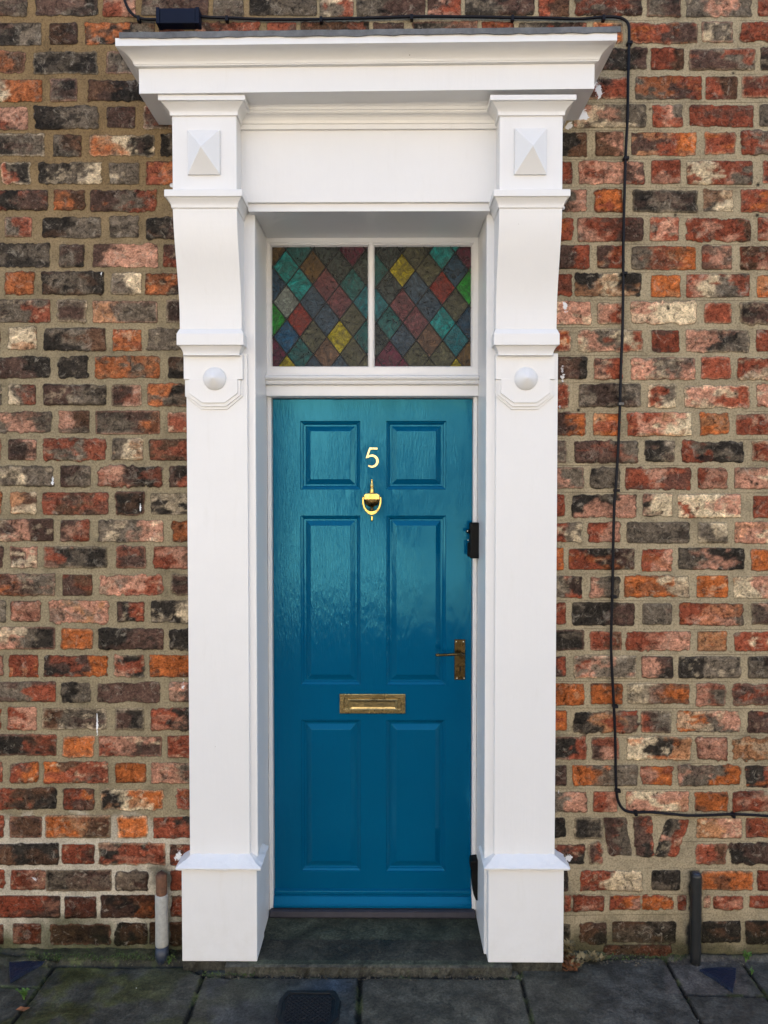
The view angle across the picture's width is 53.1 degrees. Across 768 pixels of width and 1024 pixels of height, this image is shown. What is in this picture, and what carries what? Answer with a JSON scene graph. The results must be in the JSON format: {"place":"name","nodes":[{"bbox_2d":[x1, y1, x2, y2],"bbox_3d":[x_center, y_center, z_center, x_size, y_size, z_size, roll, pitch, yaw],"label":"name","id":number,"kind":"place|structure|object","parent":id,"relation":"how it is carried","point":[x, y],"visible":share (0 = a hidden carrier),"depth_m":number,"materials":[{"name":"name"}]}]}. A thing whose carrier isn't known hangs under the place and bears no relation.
{"place":"outdoors","nodes":[
{"label":"outdoors","id":0,"kind":"place"},
{"bbox_2d":[0,947,767,1023],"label":"pavement","id":1,"kind":"structure","parent":0,"point":[683,990],"depth_m":2.59,"materials":[{"name":"stone"}]},
{"bbox_2d":[15,988,28,999],"bbox_3d":[-1.202,1.606,2.556,0.040,0.050,0.033,1,2,37],"label":"weed","id":2,"kind":"object","parent":1,"relation":"on","point":[24,991],"visible":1,"depth_m":2.56,"materials":[{"name":"green plant"}]},
{"bbox_2d":[16,1006,29,1010],"bbox_3d":[-1.179,1.621,2.506,0.048,0.009,0.020,0,2,0],"label":"dead leaf","id":3,"kind":"object","parent":1,"relation":"on","point":[20,1008],"visible":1,"depth_m":2.51,"materials":[{"name":"brown plant"}]},
{"bbox_2d":[9,961,44,982],"bbox_3d":[-1.280,1.616,2.704,0.139,0.013,0.120,0,2,0],"label":"glazed shard","id":4,"kind":"object","parent":1,"relation":"on","point":[18,969],"visible":1,"depth_m":2.71,"materials":[{"name":"blue ceramic"}]},
{"bbox_2d":[155,870,168,964],"bbox_3d":[-0.800,1.463,2.765,0.048,0.335,0.048,0,2,0],"label":"pipe stub","id":5,"kind":"object","parent":1,"relation":"on","point":[161,930],"visible":0.99,"depth_m":2.75,"materials":[{"name":"white paint"}]},
{"bbox_2d":[275,990,340,1023],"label":"drain cover","id":6,"kind":"object","parent":1,"relation":"on","point":[308,1006],"visible":1,"depth_m":2.51,"materials":[{"name":"metal"}]},
{"bbox_2d":[27,947,680,976],"bbox_3d":[-0.107,1.604,2.736,2.351,0.034,0.129,0,2,0],"label":"moss","id":7,"kind":"object","parent":1,"relation":"on","point":[56,958],"visible":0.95,"depth_m":2.76,"materials":[{"name":"green plant"}]},
{"bbox_2d":[183,913,561,979],"bbox_3d":[-0.040,1.615,2.891,1.340,0.064,0.418,0,2,0],"label":"door step","id":8,"kind":"object","parent":1,"relation":"on","point":[350,948],"depth_m":2.77,"materials":[{"name":"stone"}]},
{"bbox_2d":[0,0,767,956],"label":"brick wall","id":9,"kind":"structure","parent":1,"relation":"on","point":[94,746],"depth_m":2.75,"materials":[{"name":"red brick"}]},
{"bbox_2d":[115,26,620,962],"bbox_3d":[-0.052,0.010,2.738,1.595,3.153,0.548,0,2,0],"label":"door surround","id":10,"kind":"object","parent":9,"relation":"attached to","point":[447,132],"visible":0.92,"depth_m":2.67,"materials":[{"name":"white paint"}]},
{"bbox_2d":[266,238,477,373],"bbox_3d":[-0.045,-0.788,2.961,0.808,0.514,0.055,0,2,0],"label":"transom window","id":11,"kind":"structure","parent":10,"relation":"attached to","point":[366,305],"depth_m":2.95,"materials":[{"name":"multicoloured glass"}]},
{"bbox_2d":[265,373,478,918],"bbox_3d":[-0.045,0.526,2.995,0.810,2.106,0.145,0,2,0],"label":"door frame","id":12,"kind":"object","parent":10,"relation":"attached to","point":[386,386],"visible":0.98,"depth_m":2.96,"materials":[{"name":"paint"}]},
{"bbox_2d":[273,399,471,908],"bbox_3d":[-0.045,0.558,3.003,0.777,1.990,0.098,0,2,0],"label":"front door","id":13,"kind":"structure","parent":12,"relation":"attached to","point":[372,509],"depth_m":3.01,"materials":[{"name":"teal paint"}]},
{"bbox_2d":[300,421,359,488],"bbox_3d":[-0.209,-0.221,2.993,0.233,0.266,0.015,0,2,0],"label":"door panel","id":14,"kind":"structure","parent":13,"relation":"in","point":[329,450],"depth_m":2.99,"materials":[{"name":"teal paint"}]},
{"bbox_2d":[300,516,359,684],"bbox_3d":[-0.209,0.346,3.010,0.233,0.665,0.015,0,2,0],"label":"door panel","id":15,"kind":"structure","parent":13,"relation":"in","point":[330,545],"depth_m":3.01,"materials":[{"name":"teal paint"}]},
{"bbox_2d":[301,720,360,870],"bbox_3d":[-0.209,1.118,3.034,0.233,0.604,0.015,0,2,0],"label":"door panel","id":16,"kind":"structure","parent":13,"relation":"in","point":[330,749],"depth_m":3.03,"materials":[{"name":"teal paint"}]},
{"bbox_2d":[273,399,471,888],"bbox_3d":[-0.045,0.554,3.030,0.773,1.984,0.044,0,2,0],"label":"door leaf","id":17,"kind":"structure","parent":13,"relation":"in","point":[294,702],"depth_m":3.01,"materials":[{"name":"teal paint"}]},
{"bbox_2d":[386,421,445,488],"bbox_3d":[0.125,-0.221,2.991,0.232,0.266,0.015,0,2,0],"label":"door panel","id":18,"kind":"structure","parent":13,"relation":"in","point":[415,450],"depth_m":2.99,"materials":[{"name":"teal paint"}]},
{"bbox_2d":[386,516,445,684],"bbox_3d":[0.125,0.346,3.008,0.232,0.665,0.015,0,2,0],"label":"door panel","id":19,"kind":"structure","parent":13,"relation":"in","point":[415,545],"depth_m":3.01,"materials":[{"name":"teal paint"}]},
{"bbox_2d":[386,720,445,871],"bbox_3d":[0.125,1.118,3.031,0.232,0.604,0.015,0,2,0],"label":"door panel","id":20,"kind":"structure","parent":13,"relation":"in","point":[415,749],"depth_m":3.03,"materials":[{"name":"teal paint"}]},
{"bbox_2d":[469,854,477,899],"bbox_3d":[0.356,1.408,2.964,0.051,0.163,0.054,0,2,0],"label":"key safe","id":21,"kind":"object","parent":12,"relation":"attached to","point":[473,861],"visible":0.44,"depth_m":2.94,"materials":[{"name":"black plastic"}]},
{"bbox_2d":[466,522,478,557],"bbox_3d":[0.342,0.110,2.927,0.058,0.148,0.050,0,2,0],"label":"doorbell","id":22,"kind":"object","parent":10,"relation":"attached to","point":[472,531],"visible":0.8,"depth_m":2.90,"materials":[{"name":"black plastic"}]},
{"bbox_2d":[123,0,767,817],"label":"cable","id":23,"kind":"object","parent":9,"relation":"attached to","point":[623,272],"visible":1,"depth_m":2.70,"materials":[{"name":"rubber"}]},
{"bbox_2d":[156,7,201,29],"bbox_3d":[-0.716,-1.723,2.683,0.150,0.056,0.043,0,2,0],"label":"junction box","id":24,"kind":"object","parent":23,"relation":"attached to","point":[178,18],"visible":1,"depth_m":2.67,"materials":[{"name":"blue plastic"}]},
{"bbox_2d":[12,952,766,980],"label":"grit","id":25,"kind":"object","parent":1,"relation":"on","point":[406,975],"visible":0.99,"depth_m":2.73,"materials":[{"name":"gravel"}]},
{"bbox_2d":[562,951,580,970],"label":"dead leaves","id":26,"kind":"object","parent":1,"relation":"on","point":[568,967],"visible":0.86,"depth_m":2.72,"materials":[{"name":"brown plant"}]},
{"bbox_2d":[563,938,606,967],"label":"leaf litter","id":27,"kind":"object","parent":1,"relation":"on","point":[593,956],"visible":0.99,"depth_m":2.77,"materials":[{"name":"beige plant"}]},
{"bbox_2d":[689,871,701,965],"bbox_3d":[1.117,1.460,2.761,0.038,0.341,0.054,0,2,0],"label":"iron pipe","id":28,"kind":"object","parent":1,"relation":"on","point":[695,892],"visible":1,"depth_m":2.74,"materials":[{"name":"grey metal"}]},
{"bbox_2d":[700,967,735,992],"bbox_3d":[1.179,1.617,2.656,0.132,0.014,0.127,0,2,0],"label":"glazed shard","id":29,"kind":"object","parent":1,"relation":"on","point":[724,977],"visible":1,"depth_m":2.67,"materials":[{"name":"blue ceramic"}]},
{"bbox_2d":[742,949,751,961],"bbox_3d":[1.307,1.604,2.764,0.036,0.042,0.024,1,2,38],"label":"weed","id":30,"kind":"object","parent":1,"relation":"on","point":[748,954],"visible":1,"depth_m":2.76,"materials":[{"name":"green plant"}]}
]}

